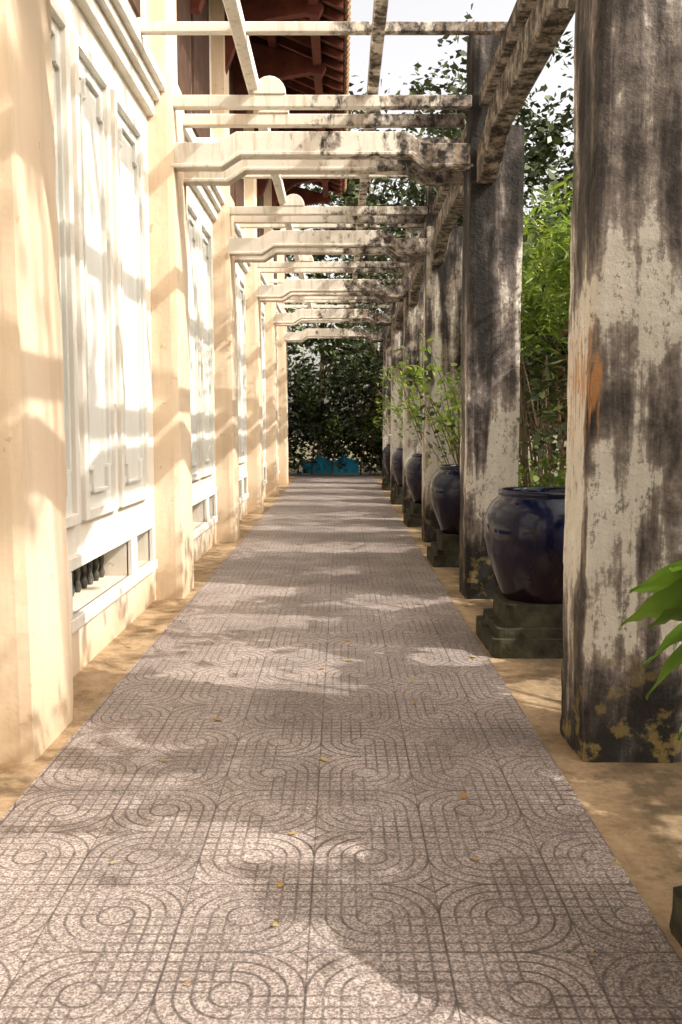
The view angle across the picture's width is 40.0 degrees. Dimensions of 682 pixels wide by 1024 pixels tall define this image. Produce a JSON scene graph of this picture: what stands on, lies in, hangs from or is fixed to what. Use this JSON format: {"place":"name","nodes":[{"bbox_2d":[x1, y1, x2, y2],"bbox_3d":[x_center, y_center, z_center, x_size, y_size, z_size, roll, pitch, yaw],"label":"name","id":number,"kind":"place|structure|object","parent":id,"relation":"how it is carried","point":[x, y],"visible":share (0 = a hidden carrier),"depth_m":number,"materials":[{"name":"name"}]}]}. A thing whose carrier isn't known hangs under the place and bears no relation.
{"place":"outdoors","nodes":[
{"label":"outdoors","id":0,"kind":"place"},
{"bbox_2d":[0,476,681,1023],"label":"paved path","id":1,"kind":"structure","parent":0,"point":[390,900],"depth_m":3.46,"materials":[{"name":"grey tile"}]},
{"bbox_2d":[110,494,621,983],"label":"fallen leaves","id":2,"kind":"object","parent":1,"relation":"on","point":[462,794],"visible":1,"depth_m":3.82,"materials":[{"name":"orange plant"}]},
{"bbox_2d":[382,444,390,475],"bbox_3d":[1.400,-1.247,22.330,0.826,0.747,0.826,0,5,0],"label":"glazed jar","id":3,"kind":"object","parent":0,"point":[386,456],"visible":0.3,"depth_m":22.13,"materials":[{"name":"ceramic"}]},
{"bbox_2d":[288,435,566,483],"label":"ground","id":4,"kind":"structure","parent":0,"point":[291,473],"depth_m":32.72,"materials":[{"name":"soil"}]},
{"bbox_2d":[56,0,285,676],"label":"wall","id":5,"kind":"structure","parent":4,"relation":"on","point":[92,638],"depth_m":7.15,"materials":[{"name":"paint"}]},
{"bbox_2d":[73,560,93,584],"bbox_3d":[-2.005,-0.134,12.038,0.230,0.900,32.000,0,5,0],"label":"vent interior","id":6,"kind":"object","parent":5,"relation":"attached to","point":[81,574],"depth_m":6.79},
{"bbox_2d":[71,555,104,596],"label":"vent balusters","id":7,"kind":"object","parent":5,"relation":"on","point":[83,583],"visible":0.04,"depth_m":6.72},
{"bbox_2d":[0,0,288,762],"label":"pilasters","id":8,"kind":"object","parent":5,"relation":"attached to","point":[36,692],"visible":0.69,"depth_m":4.58,"materials":[{"name":"paint"}]},
{"bbox_2d":[51,16,277,514],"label":"shutters","id":9,"kind":"object","parent":5,"relation":"attached to","point":[95,271],"visible":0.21,"depth_m":6.38,"materials":[{"name":"paint"}]},
{"bbox_2d":[50,0,291,634],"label":"mouldings","id":10,"kind":"object","parent":5,"relation":"attached to","point":[113,24],"visible":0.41,"depth_m":6.54,"materials":[{"name":"paint"}]},
{"bbox_2d":[129,0,286,311],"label":"windows","id":11,"kind":"structure","parent":5,"relation":"attached to","point":[193,73],"depth_m":10.37,"materials":[{"name":"brown wood"}]},
{"bbox_2d":[190,0,342,229],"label":"rafters","id":12,"kind":"object","parent":5,"relation":"attached to","point":[290,71],"visible":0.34,"depth_m":13.76,"materials":[{"name":"brown wood"}]},
{"bbox_2d":[257,0,344,193],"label":"soffit boards","id":13,"kind":"object","parent":5,"relation":"on","point":[335,9],"visible":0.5,"depth_m":13.52,"materials":[{"name":"brown wood"}]},
{"bbox_2d":[343,0,350,191],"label":"roof tiles","id":14,"kind":"object","parent":13,"relation":"attached to","point":[347,47],"visible":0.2,"depth_m":13.96,"materials":[{"name":"ceramic"}]},
{"bbox_2d":[287,360,329,474],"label":"flowering shrub","id":15,"kind":"object","parent":4,"relation":"on","point":[312,397],"visible":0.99,"depth_m":28.42,"materials":[{"name":"green plant"}]},
{"bbox_2d":[287,276,381,457],"bbox_3d":[-0.825,-4.788,32.108,6.186,6.721,4.770,0,5,0],"label":"shade tree","id":16,"kind":"object","parent":4,"relation":"on","point":[326,352],"visible":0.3,"depth_m":31.84,"materials":[{"name":"green plant"}]},
{"bbox_2d":[287,328,382,474],"bbox_3d":[0.043,-3.446,29.277,7.651,4.633,2.559,0,5,0],"label":"end hedge","id":17,"kind":"object","parent":4,"relation":"on","point":[302,421],"visible":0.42,"depth_m":28.85,"materials":[{"name":"green plant"}]},
{"bbox_2d":[302,456,358,472],"bbox_3d":[-0.325,-1.470,29.007,1.750,0.550,0.040,0,5,0],"label":"blue tarp","id":18,"kind":"object","parent":17,"relation":"attached to","point":[351,465],"visible":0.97,"depth_m":29.01,"materials":[{"name":"plastic"}]},
{"bbox_2d":[315,407,354,474],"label":"flowering shrub","id":19,"kind":"object","parent":4,"relation":"on","point":[334,424],"visible":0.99,"depth_m":28.42,"materials":[{"name":"green plant"}]},
{"bbox_2d":[0,476,681,959],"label":"concrete border","id":20,"kind":"object","parent":4,"relation":"on","point":[634,810],"visible":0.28,"depth_m":4.21,"materials":[{"name":"beige concrete"}]},
{"bbox_2d":[382,475,390,490],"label":"stone plinth","id":21,"kind":"structure","parent":20,"relation":"on","point":[386,485],"depth_m":22.03,"materials":[{"name":"grey stone"}]},
{"bbox_2d":[382,303,391,482],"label":"weathered column","id":22,"kind":"structure","parent":20,"relation":"on","point":[386,360],"depth_m":23.94,"materials":[{"name":"grey concrete"}]},
{"bbox_2d":[390,485,402,504],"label":"stone plinth","id":23,"kind":"structure","parent":20,"relation":"on","point":[396,498],"depth_m":18.04,"materials":[{"name":"grey stone"}]},
{"bbox_2d":[391,448,402,486],"bbox_3d":[1.400,-0.880,18.347,0.826,0.747,0.826,0,5,0],"label":"glazed jar","id":24,"kind":"object","parent":23,"relation":"on","point":[397,462],"visible":0.3,"depth_m":18.12,"materials":[{"name":"ceramic"}]},
{"bbox_2d":[390,268,404,494],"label":"weathered column","id":25,"kind":"structure","parent":20,"relation":"on","point":[396,344],"depth_m":19.96,"materials":[{"name":"grey concrete"}]},
{"bbox_2d":[403,501,421,526],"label":"stone plinth","id":26,"kind":"structure","parent":20,"relation":"on","point":[412,517],"depth_m":14.10,"materials":[{"name":"grey stone"}]},
{"bbox_2d":[405,454,421,503],"bbox_3d":[1.400,-0.513,14.363,0.826,0.747,0.826,0,5,0],"label":"glazed jar","id":27,"kind":"object","parent":26,"relation":"on","point":[413,471],"visible":0.41,"depth_m":14.13,"materials":[{"name":"ceramic"}]},
{"bbox_2d":[402,228,423,513],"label":"weathered column","id":28,"kind":"structure","parent":20,"relation":"on","point":[413,315],"depth_m":15.93,"materials":[{"name":"grey concrete"}]},
{"bbox_2d":[421,186,462,542],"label":"weathered column","id":29,"kind":"structure","parent":20,"relation":"on","point":[443,298],"depth_m":11.95,"materials":[{"name":"grey concrete"}]},
{"bbox_2d":[427,529,459,566],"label":"stone plinth","id":30,"kind":"structure","parent":20,"relation":"on","point":[443,550],"depth_m":10.12,"materials":[{"name":"grey stone"}]},
{"bbox_2d":[430,464,459,534],"bbox_3d":[1.400,-0.147,10.380,0.826,0.747,0.826,0,5,0],"label":"glazed jar","id":31,"kind":"object","parent":30,"relation":"on","point":[445,489],"visible":0.45,"depth_m":10.12,"materials":[{"name":"ceramic"}]},
{"bbox_2d":[459,35,524,598],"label":"weathered column","id":32,"kind":"structure","parent":20,"relation":"on","point":[492,244],"depth_m":8.01,"materials":[{"name":"paint"}]},
{"bbox_2d":[476,589,562,658],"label":"stone plinth","id":33,"kind":"structure","parent":20,"relation":"on","point":[506,628],"depth_m":6.19,"materials":[{"name":"grey stone"}]},
{"bbox_2d":[484,486,564,603],"bbox_3d":[1.400,0.215,6.447,0.826,0.747,0.826,0,5,0],"label":"glazed jar","id":34,"kind":"object","parent":33,"relation":"on","point":[524,532],"visible":0.59,"depth_m":6.15,"materials":[{"name":"ceramic"}]},
{"bbox_2d":[516,356,565,486],"bbox_3d":[1.663,-0.266,7.968,0.464,2.110,0.392,-3,6,-25],"label":"climbing vine","id":35,"kind":"object","parent":20,"relation":"on","point":[546,417],"visible":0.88,"depth_m":7.88,"materials":[{"name":"green plant"}]},
{"bbox_2d":[560,0,681,762],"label":"weathered column","id":36,"kind":"structure","parent":20,"relation":"on","point":[623,514],"depth_m":4.09,"materials":[{"name":"paint"}]},
{"bbox_2d":[136,0,574,356],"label":"pergola","id":37,"kind":"object","parent":36,"relation":"attached to","point":[531,32],"visible":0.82,"depth_m":8.32,"materials":[{"name":"paint"}]},
{"bbox_2d":[329,79,465,330],"bbox_3d":[0.768,-4.608,18.108,1.947,0.782,19.845,0,5,0],"label":"pergola creeper","id":38,"kind":"object","parent":37,"relation":"on","point":[402,192],"visible":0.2,"depth_m":12.42,"materials":[{"name":"green plant"}]},
{"bbox_2d":[620,560,681,741],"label":"broadleaf plant","id":39,"kind":"object","parent":20,"relation":"on","point":[662,604],"visible":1,"depth_m":2.96,"materials":[{"name":"green plant"}]},
{"bbox_2d":[669,885,681,946],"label":"stone plinth","id":40,"kind":"structure","parent":20,"relation":"on","point":[675,925],"depth_m":2.77,"materials":[{"name":"grey stone"}]},
{"bbox_2d":[328,351,382,474],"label":"tree","id":41,"kind":"object","parent":4,"relation":"on","point":[366,371],"visible":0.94,"depth_m":28.35,"materials":[{"name":"green plant"}]},
{"bbox_2d":[348,407,382,474],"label":"flowering shrub","id":42,"kind":"object","parent":4,"relation":"on","point":[369,422],"visible":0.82,"depth_m":28.47,"materials":[{"name":"green plant"}]},
{"bbox_2d":[286,73,462,466],"bbox_3d":[0.723,-8.660,33.539,9.183,14.227,8.186,2,6,18],"label":"tall tree","id":43,"kind":"object","parent":4,"relation":"on","point":[353,195],"visible":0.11,"depth_m":32.66,"materials":[{"name":"green plant"}]},
{"bbox_2d":[402,3,573,264],"bbox_3d":[4.333,-7.039,25.145,5.330,12.477,7.397,0,5,0],"label":"tall tree","id":44,"kind":"object","parent":4,"relation":"on","point":[542,150],"visible":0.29,"depth_m":23.51,"materials":[{"name":"green plant"}]},
{"bbox_2d":[461,308,541,361],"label":"feathery bamboo","id":45,"kind":"object","parent":4,"relation":"on","point":[520,339],"visible":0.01,"depth_m":15.20,"materials":[{"name":"green plant"}]},
{"bbox_2d":[518,442,541,486],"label":"fern clump","id":46,"kind":"object","parent":4,"relation":"on","point":[520,467],"visible":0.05,"depth_m":10.39,"materials":[{"name":"green plant"}]},
{"bbox_2d":[519,362,547,431],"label":"garden shrub","id":47,"kind":"object","parent":4,"relation":"on","point":[531,372],"visible":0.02,"depth_m":13.20,"materials":[{"name":"green plant"}]},
{"bbox_2d":[518,279,556,464],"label":"garden tree","id":48,"kind":"object","parent":4,"relation":"on","point":[529,407],"visible":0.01,"depth_m":19.43,"materials":[{"name":"green plant"}]},
{"bbox_2d":[518,238,559,485],"bbox_3d":[3.384,-2.574,17.885,3.176,4.925,4.151,0,5,0],"label":"garden tree","id":49,"kind":"object","parent":4,"relation":"on","point":[523,385],"depth_m":17.70,"materials":[{"name":"green plant"}]},
{"bbox_2d":[519,330,567,485],"bbox_3d":[2.482,-0.814,10.899,1.273,2.678,2.305,0,5,0],"label":"garden shrub","id":50,"kind":"object","parent":4,"relation":"on","point":[529,389],"visible":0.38,"depth_m":11.12,"materials":[{"name":"green plant"}]},
{"bbox_2d":[518,211,569,469],"bbox_3d":[3.658,-2.597,15.730,3.213,5.359,4.212,0,5,0],"label":"garden tree","id":51,"kind":"object","parent":4,"relation":"on","point":[539,405],"visible":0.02,"depth_m":15.42,"materials":[{"name":"green plant"}]},
{"bbox_2d":[519,201,569,485],"bbox_3d":[2.503,-1.625,11.454,1.988,4.184,2.308,0,5,0],"label":"feathery bamboo","id":52,"kind":"object","parent":4,"relation":"on","point":[524,324],"visible":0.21,"depth_m":11.35,"materials":[{"name":"green plant"}]},
{"bbox_2d":[519,160,572,475],"bbox_3d":[3.162,-2.244,13.318,2.614,5.078,4.303,0,5,0],"label":"garden tree","id":53,"kind":"object","parent":4,"relation":"on","point":[532,237],"visible":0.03,"depth_m":12.65,"materials":[{"name":"green plant"}]},
{"bbox_2d":[521,167,572,373],"bbox_3d":[2.331,-1.210,8.552,1.652,3.889,2.408,0,5,0],"label":"feathery bamboo","id":54,"kind":"object","parent":4,"relation":"on","point":[554,265],"visible":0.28,"depth_m":8.48,"materials":[{"name":"green plant"}]},
{"bbox_2d":[521,170,572,408],"bbox_3d":[3.405,-2.079,10.609,2.859,5.262,4.383,0,5,0],"label":"garden tree","id":55,"kind":"object","parent":4,"relation":"on","point":[535,366],"visible":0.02,"depth_m":11.60,"materials":[{"name":"green plant"}]},
{"bbox_2d":[527,455,566,486],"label":"fern clump","id":56,"kind":"object","parent":4,"relation":"on","point":[560,480],"visible":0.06,"depth_m":8.99,"materials":[{"name":"green plant"}]},
{"bbox_2d":[526,128,572,422],"bbox_3d":[6.392,-4.574,19.016,6.622,8.689,7.207,0,5,0],"label":"shade tree","id":57,"kind":"object","parent":4,"relation":"on","point":[551,176],"depth_m":19.83,"materials":[{"name":"green plant"}]},
{"bbox_2d":[525,140,573,344],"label":"shade tree","id":58,"kind":"object","parent":4,"relation":"on","point":[549,222],"depth_m":24.22,"materials":[{"name":"green plant"}]},
{"bbox_2d":[537,320,568,456],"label":"garden shrub","id":59,"kind":"object","parent":4,"relation":"on","point":[558,422],"visible":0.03,"depth_m":8.52,"materials":[{"name":"green plant"}]},
{"bbox_2d":[534,180,572,429],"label":"garden tree","id":60,"kind":"object","parent":4,"relation":"on","point":[543,286],"visible":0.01,"depth_m":9.02,"materials":[{"name":"green plant"}]},
{"bbox_2d":[286,0,574,434],"label":"sky","id":61,"kind":"structure","parent":0,"point":[400,54],"materials":[{"name":"white"}]},
{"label":"jar soil","id":62,"kind":"structure","parent":0,"visible":0},
{"bbox_2d":[373,394,390,439],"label":"potted plant","id":63,"kind":"object","parent":62,"relation":"on","point":[383,409],"visible":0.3,"depth_m":22.05,"materials":[{"name":"green plant"}]},
{"bbox_2d":[377,366,402,438],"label":"potted plant","id":64,"kind":"object","parent":62,"relation":"on","point":[397,410],"visible":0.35,"depth_m":17.88,"materials":[{"name":"green plant"}]},
{"bbox_2d":[387,350,422,445],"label":"potted shrub","id":65,"kind":"object","parent":62,"relation":"on","point":[408,399],"visible":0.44,"depth_m":13.96,"materials":[{"name":"green plant"}]},
{"bbox_2d":[395,346,456,464],"bbox_3d":[1.247,-0.835,11.754,0.974,2.555,1.097,-1,5,-10],"label":"potted plant","id":66,"kind":"object","parent":62,"relation":"on","point":[431,413],"visible":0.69,"depth_m":11.82,"materials":[{"name":"green plant"}]},
{"bbox_2d":[401,333,460,465],"bbox_3d":[1.129,-1.194,10.090,1.120,1.498,0.879,-2,6,-22],"label":"potted shrub","id":67,"kind":"object","parent":62,"relation":"on","point":[449,424],"visible":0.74,"depth_m":10.14,"materials":[{"name":"green plant"}]}
]}

